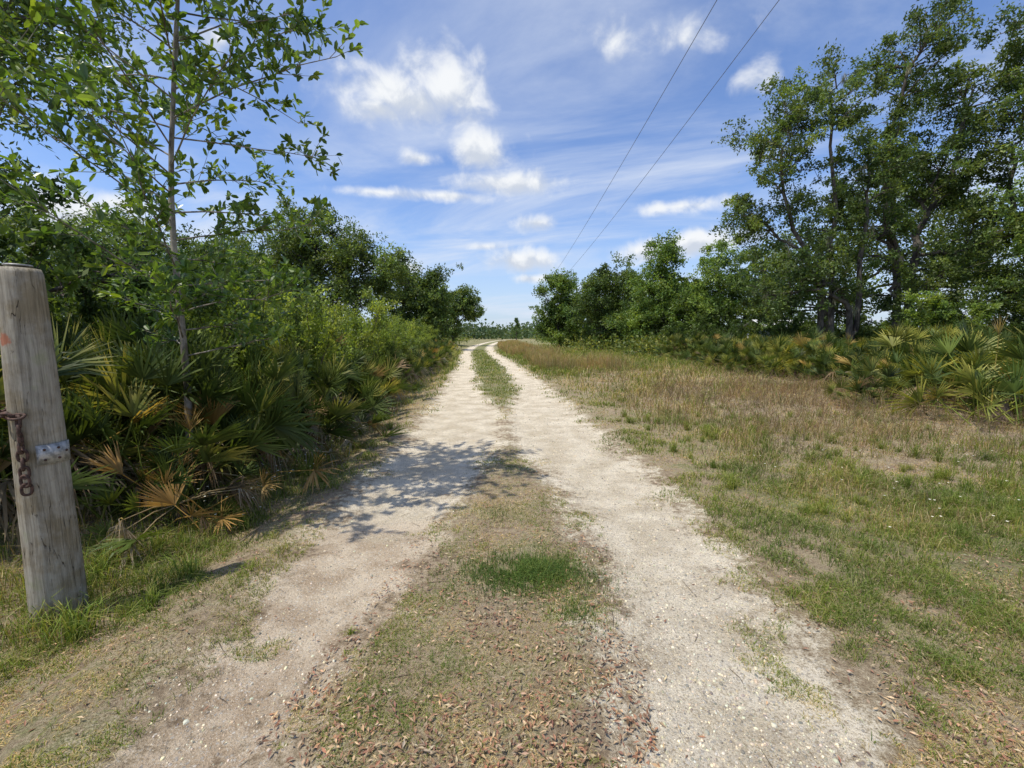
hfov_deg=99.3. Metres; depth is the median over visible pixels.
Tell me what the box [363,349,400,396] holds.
saw palmetto
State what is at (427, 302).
oak tree
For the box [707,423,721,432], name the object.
grass clump
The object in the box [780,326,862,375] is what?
saw palmetto
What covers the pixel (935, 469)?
grass clump
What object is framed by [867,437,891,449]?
grass clump
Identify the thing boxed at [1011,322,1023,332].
shrub
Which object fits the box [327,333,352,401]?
saw palmetto
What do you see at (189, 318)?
shrub
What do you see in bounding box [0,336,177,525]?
saw palmetto
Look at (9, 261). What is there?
shrub
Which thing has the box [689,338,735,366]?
saw palmetto
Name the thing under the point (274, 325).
shrub
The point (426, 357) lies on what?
saw palmetto
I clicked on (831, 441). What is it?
grass clump
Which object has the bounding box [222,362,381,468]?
saw palmetto
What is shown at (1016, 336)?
saw palmetto
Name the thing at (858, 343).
saw palmetto
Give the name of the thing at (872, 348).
saw palmetto
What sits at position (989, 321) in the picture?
shrub
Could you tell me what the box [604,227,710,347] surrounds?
oak tree
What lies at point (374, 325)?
shrub
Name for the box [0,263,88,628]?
gate post
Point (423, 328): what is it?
shrub
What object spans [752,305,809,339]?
shrub
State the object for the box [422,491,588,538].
grass patch
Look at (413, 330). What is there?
shrub
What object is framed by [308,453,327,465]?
grass clump
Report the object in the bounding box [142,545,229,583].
grass clump
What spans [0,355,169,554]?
saw palmetto
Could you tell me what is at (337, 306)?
shrub
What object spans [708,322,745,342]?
shrub
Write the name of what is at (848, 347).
saw palmetto
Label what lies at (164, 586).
grass clump
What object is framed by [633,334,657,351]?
saw palmetto
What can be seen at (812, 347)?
saw palmetto
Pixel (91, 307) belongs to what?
shrub
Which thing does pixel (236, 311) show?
shrub
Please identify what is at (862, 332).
shrub
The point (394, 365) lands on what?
saw palmetto
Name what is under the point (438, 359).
saw palmetto
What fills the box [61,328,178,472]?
saw palmetto
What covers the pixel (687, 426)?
grass clump
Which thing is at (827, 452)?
grass clump
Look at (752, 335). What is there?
saw palmetto
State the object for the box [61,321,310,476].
saw palmetto
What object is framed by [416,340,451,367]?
saw palmetto
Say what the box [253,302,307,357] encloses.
shrub
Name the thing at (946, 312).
shrub
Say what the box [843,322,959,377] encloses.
saw palmetto
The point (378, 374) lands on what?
saw palmetto
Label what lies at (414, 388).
saw palmetto
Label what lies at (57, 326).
saw palmetto
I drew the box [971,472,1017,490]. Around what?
grass clump
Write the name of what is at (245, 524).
grass clump
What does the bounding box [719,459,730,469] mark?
grass clump
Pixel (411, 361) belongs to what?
saw palmetto
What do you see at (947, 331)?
saw palmetto
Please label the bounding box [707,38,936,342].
oak tree
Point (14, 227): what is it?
oak tree
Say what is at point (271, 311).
shrub
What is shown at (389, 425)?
grass clump
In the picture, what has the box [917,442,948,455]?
grass clump
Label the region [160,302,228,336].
shrub
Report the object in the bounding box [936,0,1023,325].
oak tree
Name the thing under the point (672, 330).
shrub
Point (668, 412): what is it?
tall grass
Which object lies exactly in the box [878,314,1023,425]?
saw palmetto
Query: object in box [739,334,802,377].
saw palmetto
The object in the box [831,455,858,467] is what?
grass clump
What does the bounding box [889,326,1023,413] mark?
saw palmetto
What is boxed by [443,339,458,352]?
saw palmetto
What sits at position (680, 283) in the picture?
oak tree
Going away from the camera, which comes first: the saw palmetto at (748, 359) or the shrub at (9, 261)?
the shrub at (9, 261)
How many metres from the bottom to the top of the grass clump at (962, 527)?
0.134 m
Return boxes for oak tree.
[0,0,231,324]
[0,194,240,304]
[0,202,345,333]
[163,195,425,321]
[371,260,462,341]
[426,283,485,344]
[528,267,595,347]
[567,251,655,347]
[568,292,624,342]
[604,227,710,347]
[635,276,737,339]
[658,238,807,334]
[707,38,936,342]
[742,156,1023,335]
[830,0,1023,328]
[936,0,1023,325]
[979,143,1023,303]
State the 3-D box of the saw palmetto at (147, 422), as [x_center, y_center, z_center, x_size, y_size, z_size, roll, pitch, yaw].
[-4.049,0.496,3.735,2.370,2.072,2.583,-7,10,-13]
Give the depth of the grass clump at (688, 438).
6.21 m
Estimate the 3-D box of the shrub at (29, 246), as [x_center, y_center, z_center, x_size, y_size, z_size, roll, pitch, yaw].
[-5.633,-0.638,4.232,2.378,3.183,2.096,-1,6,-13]
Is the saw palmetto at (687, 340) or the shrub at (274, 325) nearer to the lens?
the shrub at (274, 325)
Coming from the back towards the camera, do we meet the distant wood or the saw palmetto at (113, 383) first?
the distant wood
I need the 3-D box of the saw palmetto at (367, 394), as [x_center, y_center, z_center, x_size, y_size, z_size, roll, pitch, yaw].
[-2.781,0.374,6.263,2.687,1.787,2.332,8,0,10]
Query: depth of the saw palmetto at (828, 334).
15.22 m
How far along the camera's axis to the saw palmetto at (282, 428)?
4.25 m
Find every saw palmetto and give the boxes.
[0,305,324,518]
[0,315,149,482]
[0,315,312,525]
[0,328,183,532]
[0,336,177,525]
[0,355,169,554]
[0,371,83,508]
[1,324,208,520]
[51,313,195,404]
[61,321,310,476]
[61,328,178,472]
[63,341,290,519]
[75,403,285,575]
[133,359,348,506]
[151,315,299,371]
[220,361,312,453]
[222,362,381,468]
[224,346,355,456]
[230,338,365,453]
[231,345,321,419]
[266,349,408,458]
[307,359,383,430]
[308,347,402,415]
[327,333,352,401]
[333,342,402,401]
[343,338,398,378]
[346,338,405,377]
[346,348,412,408]
[348,350,387,411]
[358,348,428,403]
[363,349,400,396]
[382,347,425,380]
[388,354,410,383]
[390,336,421,368]
[395,336,435,367]
[397,346,430,386]
[401,353,430,383]
[405,345,434,377]
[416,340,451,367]
[418,345,443,374]
[418,346,435,374]
[422,341,445,361]
[425,340,454,360]
[425,345,439,369]
[431,340,452,359]
[436,340,455,356]
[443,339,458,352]
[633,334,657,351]
[651,337,672,355]
[654,333,711,360]
[660,333,683,360]
[671,333,707,351]
[674,334,718,360]
[678,334,742,364]
[678,335,709,356]
[679,339,706,361]
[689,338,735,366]
[692,331,762,366]
[703,337,753,371]
[722,340,772,372]
[731,331,792,372]
[733,335,771,366]
[734,347,784,370]
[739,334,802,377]
[742,332,760,342]
[763,339,824,376]
[764,340,845,380]
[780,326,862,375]
[782,338,881,379]
[788,345,864,386]
[790,328,847,360]
[808,334,877,369]
[817,337,907,390]
[821,354,930,406]
[831,333,886,358]
[832,340,934,395]
[835,322,959,392]
[837,324,953,380]
[842,336,866,352]
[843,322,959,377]
[866,324,985,383]
[874,320,992,346]
[874,336,998,408]
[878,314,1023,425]
[880,339,981,401]
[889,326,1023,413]
[916,317,1023,411]
[925,323,1010,383]
[935,328,1000,390]
[995,330,1023,341]
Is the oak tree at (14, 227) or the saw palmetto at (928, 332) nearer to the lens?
the saw palmetto at (928, 332)
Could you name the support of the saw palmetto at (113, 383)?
on the ground at (996, 562)
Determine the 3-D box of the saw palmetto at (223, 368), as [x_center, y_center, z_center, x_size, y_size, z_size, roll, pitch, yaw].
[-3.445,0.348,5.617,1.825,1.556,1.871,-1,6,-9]
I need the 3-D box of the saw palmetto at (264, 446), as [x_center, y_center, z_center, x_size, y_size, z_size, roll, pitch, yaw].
[-3.169,0.478,4.370,2.000,1.678,1.748,-1,-2,-15]
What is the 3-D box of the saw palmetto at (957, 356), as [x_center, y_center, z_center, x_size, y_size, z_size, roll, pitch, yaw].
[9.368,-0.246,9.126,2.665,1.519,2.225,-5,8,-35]
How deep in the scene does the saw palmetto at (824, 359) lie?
12.28 m
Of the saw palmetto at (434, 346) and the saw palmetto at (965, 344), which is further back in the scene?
the saw palmetto at (434, 346)
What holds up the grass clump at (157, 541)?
on the ground at (996, 562)
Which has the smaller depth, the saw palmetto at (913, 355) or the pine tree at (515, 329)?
the saw palmetto at (913, 355)
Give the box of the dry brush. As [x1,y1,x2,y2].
[497,339,636,371]
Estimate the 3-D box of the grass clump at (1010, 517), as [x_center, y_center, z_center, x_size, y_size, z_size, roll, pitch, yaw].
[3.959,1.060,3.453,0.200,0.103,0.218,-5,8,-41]
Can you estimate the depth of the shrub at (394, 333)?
14.67 m
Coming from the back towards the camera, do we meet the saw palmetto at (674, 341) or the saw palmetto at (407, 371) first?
the saw palmetto at (674, 341)
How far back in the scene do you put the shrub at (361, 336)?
9.56 m
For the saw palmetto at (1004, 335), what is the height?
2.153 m
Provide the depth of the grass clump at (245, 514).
3.71 m
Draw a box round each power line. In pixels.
[558,0,716,267]
[569,0,778,270]
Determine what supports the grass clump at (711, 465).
on the ground at (996, 562)
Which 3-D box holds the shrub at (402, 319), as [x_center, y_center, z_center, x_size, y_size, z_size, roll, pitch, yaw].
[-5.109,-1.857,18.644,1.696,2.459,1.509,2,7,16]
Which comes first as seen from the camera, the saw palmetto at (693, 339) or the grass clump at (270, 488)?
the grass clump at (270, 488)
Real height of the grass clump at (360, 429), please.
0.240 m
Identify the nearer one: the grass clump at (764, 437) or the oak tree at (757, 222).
the grass clump at (764, 437)
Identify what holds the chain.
hanging from the gate post
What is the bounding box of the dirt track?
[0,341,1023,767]
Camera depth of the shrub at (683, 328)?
33.32 m
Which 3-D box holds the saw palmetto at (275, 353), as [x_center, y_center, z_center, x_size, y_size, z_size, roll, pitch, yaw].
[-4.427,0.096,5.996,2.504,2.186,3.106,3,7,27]
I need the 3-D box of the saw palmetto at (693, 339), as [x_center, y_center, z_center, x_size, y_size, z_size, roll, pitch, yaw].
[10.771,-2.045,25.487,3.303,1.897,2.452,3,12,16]
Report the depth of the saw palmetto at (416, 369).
11.41 m
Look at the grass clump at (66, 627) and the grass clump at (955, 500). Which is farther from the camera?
the grass clump at (955, 500)
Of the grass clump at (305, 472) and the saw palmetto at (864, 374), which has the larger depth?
the saw palmetto at (864, 374)
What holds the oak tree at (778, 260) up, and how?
on the ground at (996, 562)
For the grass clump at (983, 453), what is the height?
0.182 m
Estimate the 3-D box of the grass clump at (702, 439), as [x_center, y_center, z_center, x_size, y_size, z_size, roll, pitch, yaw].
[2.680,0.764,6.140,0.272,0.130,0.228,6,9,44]
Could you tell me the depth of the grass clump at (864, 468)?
4.58 m
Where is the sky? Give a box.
[0,0,1023,329]
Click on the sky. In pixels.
(485, 136)
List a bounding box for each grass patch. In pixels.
[420,534,642,627]
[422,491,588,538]
[535,579,625,652]
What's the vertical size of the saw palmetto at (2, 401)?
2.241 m
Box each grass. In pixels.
[0,342,1023,654]
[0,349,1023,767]
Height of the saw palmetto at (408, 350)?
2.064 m
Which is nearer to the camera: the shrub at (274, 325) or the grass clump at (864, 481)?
the grass clump at (864, 481)
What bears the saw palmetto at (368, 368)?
on the ground at (996, 562)
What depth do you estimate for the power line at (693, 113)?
13.38 m
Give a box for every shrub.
[0,210,89,337]
[3,253,111,334]
[38,235,165,343]
[52,292,93,323]
[103,292,270,376]
[122,290,207,336]
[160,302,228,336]
[163,295,249,355]
[187,267,284,369]
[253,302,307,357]
[262,303,311,339]
[263,316,305,349]
[268,280,353,410]
[269,293,344,391]
[301,313,351,345]
[315,297,369,386]
[319,299,348,335]
[331,301,365,344]
[335,295,396,361]
[341,315,386,364]
[349,295,414,363]
[364,309,400,368]
[386,319,423,348]
[390,326,405,348]
[391,312,404,337]
[401,320,426,346]
[407,316,433,343]
[418,324,436,343]
[429,328,439,342]
[639,319,661,337]
[658,321,680,338]
[665,319,693,335]
[674,313,707,339]
[696,323,713,338]
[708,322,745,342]
[728,316,764,338]
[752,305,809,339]
[768,310,816,341]
[773,309,827,334]
[834,318,874,339]
[843,314,898,341]
[879,303,944,331]
[896,287,1001,334]
[955,312,966,325]
[973,316,1022,339]
[984,311,1006,334]
[991,303,1023,336]
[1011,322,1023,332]
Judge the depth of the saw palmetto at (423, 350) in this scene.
18.26 m
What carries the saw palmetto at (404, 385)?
on the ground at (996, 562)
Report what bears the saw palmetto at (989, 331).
on the ground at (996, 562)
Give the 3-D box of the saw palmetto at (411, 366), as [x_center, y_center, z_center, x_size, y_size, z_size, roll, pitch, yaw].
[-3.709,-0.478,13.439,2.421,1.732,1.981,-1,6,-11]
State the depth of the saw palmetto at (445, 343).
28.34 m
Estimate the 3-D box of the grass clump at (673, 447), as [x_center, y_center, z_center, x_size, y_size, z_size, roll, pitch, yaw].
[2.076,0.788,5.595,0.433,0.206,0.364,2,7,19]
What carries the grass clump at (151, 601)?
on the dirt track
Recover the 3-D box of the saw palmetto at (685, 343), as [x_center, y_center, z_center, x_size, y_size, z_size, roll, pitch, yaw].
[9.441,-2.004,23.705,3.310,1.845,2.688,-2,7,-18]
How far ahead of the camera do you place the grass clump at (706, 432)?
6.46 m
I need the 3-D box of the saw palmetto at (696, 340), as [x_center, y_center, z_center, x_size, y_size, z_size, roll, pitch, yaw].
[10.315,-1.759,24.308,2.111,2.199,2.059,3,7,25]
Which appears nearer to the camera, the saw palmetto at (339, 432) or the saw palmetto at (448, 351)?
the saw palmetto at (339, 432)
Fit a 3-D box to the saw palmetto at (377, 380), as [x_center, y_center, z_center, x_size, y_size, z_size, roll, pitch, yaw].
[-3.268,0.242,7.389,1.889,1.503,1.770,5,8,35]
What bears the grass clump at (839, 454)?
on the ground at (996, 562)
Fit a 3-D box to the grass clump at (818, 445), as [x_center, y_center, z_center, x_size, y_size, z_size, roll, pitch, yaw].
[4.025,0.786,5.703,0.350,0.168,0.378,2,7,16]
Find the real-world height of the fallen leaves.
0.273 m
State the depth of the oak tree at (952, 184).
16.80 m
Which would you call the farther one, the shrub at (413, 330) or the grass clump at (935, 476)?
the shrub at (413, 330)
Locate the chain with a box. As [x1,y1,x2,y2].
[0,407,33,495]
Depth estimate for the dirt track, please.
2.22 m
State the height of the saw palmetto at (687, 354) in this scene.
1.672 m
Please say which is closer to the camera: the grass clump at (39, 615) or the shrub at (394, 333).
the grass clump at (39, 615)
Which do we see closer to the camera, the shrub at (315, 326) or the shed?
the shrub at (315, 326)
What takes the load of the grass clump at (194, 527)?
on the ground at (996, 562)
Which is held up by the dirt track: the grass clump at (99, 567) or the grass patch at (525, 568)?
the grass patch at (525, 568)
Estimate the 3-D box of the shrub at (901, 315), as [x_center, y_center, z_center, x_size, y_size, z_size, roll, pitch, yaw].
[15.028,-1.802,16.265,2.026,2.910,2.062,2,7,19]
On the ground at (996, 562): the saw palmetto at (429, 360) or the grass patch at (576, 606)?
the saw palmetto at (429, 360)
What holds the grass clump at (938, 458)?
on the ground at (996, 562)
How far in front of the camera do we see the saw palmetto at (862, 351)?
11.47 m
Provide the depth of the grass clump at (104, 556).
2.95 m
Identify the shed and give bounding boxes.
[739,320,803,337]
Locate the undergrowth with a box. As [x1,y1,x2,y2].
[427,332,834,358]
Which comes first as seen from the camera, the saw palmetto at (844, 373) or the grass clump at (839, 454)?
the grass clump at (839, 454)
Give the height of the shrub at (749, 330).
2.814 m
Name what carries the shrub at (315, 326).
on the ground at (996, 562)
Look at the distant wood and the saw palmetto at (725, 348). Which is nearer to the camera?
the saw palmetto at (725, 348)
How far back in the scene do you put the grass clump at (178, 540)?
3.23 m
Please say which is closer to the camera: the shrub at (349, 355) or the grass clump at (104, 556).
the grass clump at (104, 556)
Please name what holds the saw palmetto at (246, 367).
on the ground at (996, 562)
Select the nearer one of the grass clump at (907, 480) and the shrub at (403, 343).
the grass clump at (907, 480)
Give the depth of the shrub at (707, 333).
29.44 m
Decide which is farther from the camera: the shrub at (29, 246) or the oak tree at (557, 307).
the oak tree at (557, 307)
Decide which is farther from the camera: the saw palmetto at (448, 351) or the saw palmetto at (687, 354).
the saw palmetto at (448, 351)
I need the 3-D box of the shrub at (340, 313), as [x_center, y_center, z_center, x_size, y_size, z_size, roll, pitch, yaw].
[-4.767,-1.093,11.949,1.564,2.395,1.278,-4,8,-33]
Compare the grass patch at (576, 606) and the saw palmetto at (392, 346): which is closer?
the grass patch at (576, 606)
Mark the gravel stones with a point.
(773, 724)
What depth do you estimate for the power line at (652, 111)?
13.41 m
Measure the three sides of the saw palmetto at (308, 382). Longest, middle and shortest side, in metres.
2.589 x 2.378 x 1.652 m
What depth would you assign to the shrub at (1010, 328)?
15.37 m
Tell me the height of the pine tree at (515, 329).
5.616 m
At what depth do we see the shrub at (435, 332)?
33.48 m
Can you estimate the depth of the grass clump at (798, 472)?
4.51 m
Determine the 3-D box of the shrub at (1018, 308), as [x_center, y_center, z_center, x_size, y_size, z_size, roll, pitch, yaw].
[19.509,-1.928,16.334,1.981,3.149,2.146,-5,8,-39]
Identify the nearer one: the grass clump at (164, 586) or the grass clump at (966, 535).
the grass clump at (164, 586)
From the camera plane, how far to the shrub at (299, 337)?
6.87 m
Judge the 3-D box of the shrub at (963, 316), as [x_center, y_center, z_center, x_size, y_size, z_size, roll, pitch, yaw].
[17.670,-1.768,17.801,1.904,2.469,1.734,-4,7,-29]
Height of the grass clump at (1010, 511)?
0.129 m
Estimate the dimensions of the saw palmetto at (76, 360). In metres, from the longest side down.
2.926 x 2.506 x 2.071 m
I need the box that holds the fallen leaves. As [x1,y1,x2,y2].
[0,391,1023,767]
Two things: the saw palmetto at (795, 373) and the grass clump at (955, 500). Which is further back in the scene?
the saw palmetto at (795, 373)
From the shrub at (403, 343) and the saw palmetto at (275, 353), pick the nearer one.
the saw palmetto at (275, 353)
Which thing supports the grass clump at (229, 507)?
on the ground at (996, 562)
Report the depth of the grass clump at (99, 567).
2.80 m
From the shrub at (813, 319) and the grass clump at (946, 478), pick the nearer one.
the grass clump at (946, 478)
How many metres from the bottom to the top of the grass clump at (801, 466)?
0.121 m
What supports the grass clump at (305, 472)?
on the ground at (996, 562)
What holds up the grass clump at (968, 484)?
on the ground at (996, 562)
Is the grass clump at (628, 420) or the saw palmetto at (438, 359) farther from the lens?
the saw palmetto at (438, 359)
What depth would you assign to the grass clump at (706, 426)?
6.80 m
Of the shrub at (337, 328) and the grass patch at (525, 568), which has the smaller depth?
the grass patch at (525, 568)
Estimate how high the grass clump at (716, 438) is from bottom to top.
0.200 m
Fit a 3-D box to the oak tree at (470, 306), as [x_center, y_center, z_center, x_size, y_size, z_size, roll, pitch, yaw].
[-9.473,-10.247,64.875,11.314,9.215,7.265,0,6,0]
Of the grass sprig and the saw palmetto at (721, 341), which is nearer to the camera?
the grass sprig
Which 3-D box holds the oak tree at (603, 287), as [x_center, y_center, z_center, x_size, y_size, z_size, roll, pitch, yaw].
[9.457,-7.574,40.435,8.865,9.303,7.016,0,6,0]
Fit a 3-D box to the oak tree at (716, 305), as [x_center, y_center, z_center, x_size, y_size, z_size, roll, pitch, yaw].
[16.453,-6.443,32.529,11.405,8.801,6.582,0,6,0]
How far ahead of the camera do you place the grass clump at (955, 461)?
4.96 m
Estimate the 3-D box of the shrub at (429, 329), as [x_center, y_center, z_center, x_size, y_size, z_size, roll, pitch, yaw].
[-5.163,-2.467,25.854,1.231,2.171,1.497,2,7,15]
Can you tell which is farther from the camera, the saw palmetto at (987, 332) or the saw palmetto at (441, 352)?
the saw palmetto at (441, 352)
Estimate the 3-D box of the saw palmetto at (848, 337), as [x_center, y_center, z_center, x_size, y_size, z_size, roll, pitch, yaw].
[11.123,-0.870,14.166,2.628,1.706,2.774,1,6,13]
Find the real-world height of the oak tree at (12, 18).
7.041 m
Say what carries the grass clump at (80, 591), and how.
on the ground at (996, 562)
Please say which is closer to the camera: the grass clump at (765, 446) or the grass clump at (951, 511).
the grass clump at (951, 511)
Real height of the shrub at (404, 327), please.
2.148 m
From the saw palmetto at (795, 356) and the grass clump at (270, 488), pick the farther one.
the saw palmetto at (795, 356)
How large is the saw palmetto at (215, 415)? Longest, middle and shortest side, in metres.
2.418 x 2.090 x 1.673 m
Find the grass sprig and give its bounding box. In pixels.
[343,625,358,635]
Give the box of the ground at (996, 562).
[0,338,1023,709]
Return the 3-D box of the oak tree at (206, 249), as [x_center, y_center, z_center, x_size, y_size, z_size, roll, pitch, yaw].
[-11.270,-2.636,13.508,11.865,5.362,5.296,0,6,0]
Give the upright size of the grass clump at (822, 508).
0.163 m
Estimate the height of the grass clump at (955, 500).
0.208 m
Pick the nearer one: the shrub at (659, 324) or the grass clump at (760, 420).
the grass clump at (760, 420)
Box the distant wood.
[364,318,1007,338]
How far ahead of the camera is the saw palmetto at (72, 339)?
4.59 m
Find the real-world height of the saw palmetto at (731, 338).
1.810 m
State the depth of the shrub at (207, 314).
6.93 m
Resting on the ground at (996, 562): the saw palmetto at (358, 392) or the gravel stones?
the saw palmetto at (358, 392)
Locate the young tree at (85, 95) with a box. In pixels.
[0,0,368,491]
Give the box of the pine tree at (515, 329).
[511,317,521,339]
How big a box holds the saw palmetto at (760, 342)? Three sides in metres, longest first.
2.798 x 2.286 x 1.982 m
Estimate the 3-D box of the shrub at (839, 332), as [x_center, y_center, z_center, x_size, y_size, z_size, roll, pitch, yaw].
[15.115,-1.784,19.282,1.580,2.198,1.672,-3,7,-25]
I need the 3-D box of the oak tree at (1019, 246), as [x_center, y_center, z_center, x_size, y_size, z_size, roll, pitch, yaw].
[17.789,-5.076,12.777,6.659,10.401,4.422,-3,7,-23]
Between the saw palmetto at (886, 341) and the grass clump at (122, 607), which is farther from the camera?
the saw palmetto at (886, 341)
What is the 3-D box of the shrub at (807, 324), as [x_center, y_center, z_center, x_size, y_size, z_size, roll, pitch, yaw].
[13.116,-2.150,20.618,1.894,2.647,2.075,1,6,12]
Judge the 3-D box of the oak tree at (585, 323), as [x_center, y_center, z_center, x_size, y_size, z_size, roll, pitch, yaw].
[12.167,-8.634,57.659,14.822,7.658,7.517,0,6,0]
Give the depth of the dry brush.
20.90 m
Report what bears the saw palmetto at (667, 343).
on the ground at (996, 562)
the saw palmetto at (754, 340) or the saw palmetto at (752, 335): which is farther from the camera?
the saw palmetto at (752, 335)
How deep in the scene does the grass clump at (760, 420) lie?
7.18 m
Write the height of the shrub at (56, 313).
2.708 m
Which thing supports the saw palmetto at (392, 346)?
on the ground at (996, 562)
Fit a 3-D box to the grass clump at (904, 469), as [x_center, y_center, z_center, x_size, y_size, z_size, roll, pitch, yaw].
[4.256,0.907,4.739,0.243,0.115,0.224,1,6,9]
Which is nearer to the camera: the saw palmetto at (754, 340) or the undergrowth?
the saw palmetto at (754, 340)
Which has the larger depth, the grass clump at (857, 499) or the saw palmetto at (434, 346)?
the saw palmetto at (434, 346)
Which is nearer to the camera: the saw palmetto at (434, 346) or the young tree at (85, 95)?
the young tree at (85, 95)
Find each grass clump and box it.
[1,587,81,640]
[5,562,116,609]
[9,580,132,651]
[82,538,141,568]
[84,542,135,586]
[93,593,138,618]
[108,574,180,619]
[119,554,205,600]
[132,523,177,555]
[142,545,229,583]
[156,530,194,550]
[183,518,209,533]
[188,520,211,536]
[202,493,245,519]
[220,499,263,526]
[223,511,263,531]
[257,482,284,496]
[288,459,328,476]
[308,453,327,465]
[350,436,362,449]
[353,421,367,435]
[385,418,395,429]
[623,415,636,423]
[662,439,687,453]
[680,421,695,430]
[683,433,694,440]
[694,421,710,429]
[696,436,706,442]
[699,425,713,436]
[706,458,719,468]
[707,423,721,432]
[709,429,724,439]
[715,469,747,490]
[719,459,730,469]
[751,415,770,424]
[752,430,778,442]
[761,439,772,451]
[791,467,817,480]
[792,500,818,515]
[795,461,807,469]
[797,447,816,459]
[807,495,844,515]
[811,440,828,450]
[816,447,834,457]
[817,431,841,443]
[827,443,847,457]
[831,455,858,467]
[845,470,897,488]
[849,461,876,477]
[850,491,871,504]
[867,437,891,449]
[892,469,921,488]
[897,462,911,472]
[900,441,928,458]
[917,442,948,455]
[924,467,946,480]
[927,466,950,478]
[928,453,945,461]
[928,462,971,480]
[931,501,959,518]
[935,484,978,510]
[937,454,970,465]
[946,517,982,535]
[949,472,996,492]
[952,526,976,541]
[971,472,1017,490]
[976,446,1001,460]
[993,505,1021,518]
[996,512,1023,523]
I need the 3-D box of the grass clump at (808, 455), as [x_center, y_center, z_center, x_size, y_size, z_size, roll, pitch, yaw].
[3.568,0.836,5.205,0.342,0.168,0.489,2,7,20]
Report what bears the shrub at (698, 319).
on the ground at (996, 562)
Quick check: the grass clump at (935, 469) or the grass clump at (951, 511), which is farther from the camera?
the grass clump at (935, 469)
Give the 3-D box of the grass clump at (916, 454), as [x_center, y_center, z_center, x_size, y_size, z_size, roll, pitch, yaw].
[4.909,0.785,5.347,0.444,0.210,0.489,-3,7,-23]
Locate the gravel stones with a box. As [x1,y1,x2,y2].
[133,384,878,767]
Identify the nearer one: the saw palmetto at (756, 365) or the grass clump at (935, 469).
the grass clump at (935, 469)
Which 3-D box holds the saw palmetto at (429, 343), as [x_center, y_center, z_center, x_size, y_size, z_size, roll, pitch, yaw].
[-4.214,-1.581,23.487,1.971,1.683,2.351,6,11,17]
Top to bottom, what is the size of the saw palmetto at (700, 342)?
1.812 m
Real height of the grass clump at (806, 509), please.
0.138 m
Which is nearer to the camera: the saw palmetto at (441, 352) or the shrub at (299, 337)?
the shrub at (299, 337)
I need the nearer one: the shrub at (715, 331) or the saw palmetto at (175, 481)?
the saw palmetto at (175, 481)
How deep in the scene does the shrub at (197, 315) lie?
7.20 m
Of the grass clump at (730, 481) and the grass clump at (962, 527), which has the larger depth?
the grass clump at (730, 481)
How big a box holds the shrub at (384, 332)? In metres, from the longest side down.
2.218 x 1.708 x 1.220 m
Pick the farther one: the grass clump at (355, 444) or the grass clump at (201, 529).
the grass clump at (355, 444)
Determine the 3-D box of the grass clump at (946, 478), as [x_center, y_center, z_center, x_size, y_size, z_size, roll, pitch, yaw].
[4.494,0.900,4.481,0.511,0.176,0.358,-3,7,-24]
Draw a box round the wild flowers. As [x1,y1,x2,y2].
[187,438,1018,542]
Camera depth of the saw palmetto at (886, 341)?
10.41 m
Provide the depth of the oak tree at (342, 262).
28.20 m
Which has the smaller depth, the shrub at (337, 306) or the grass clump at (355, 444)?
the grass clump at (355, 444)

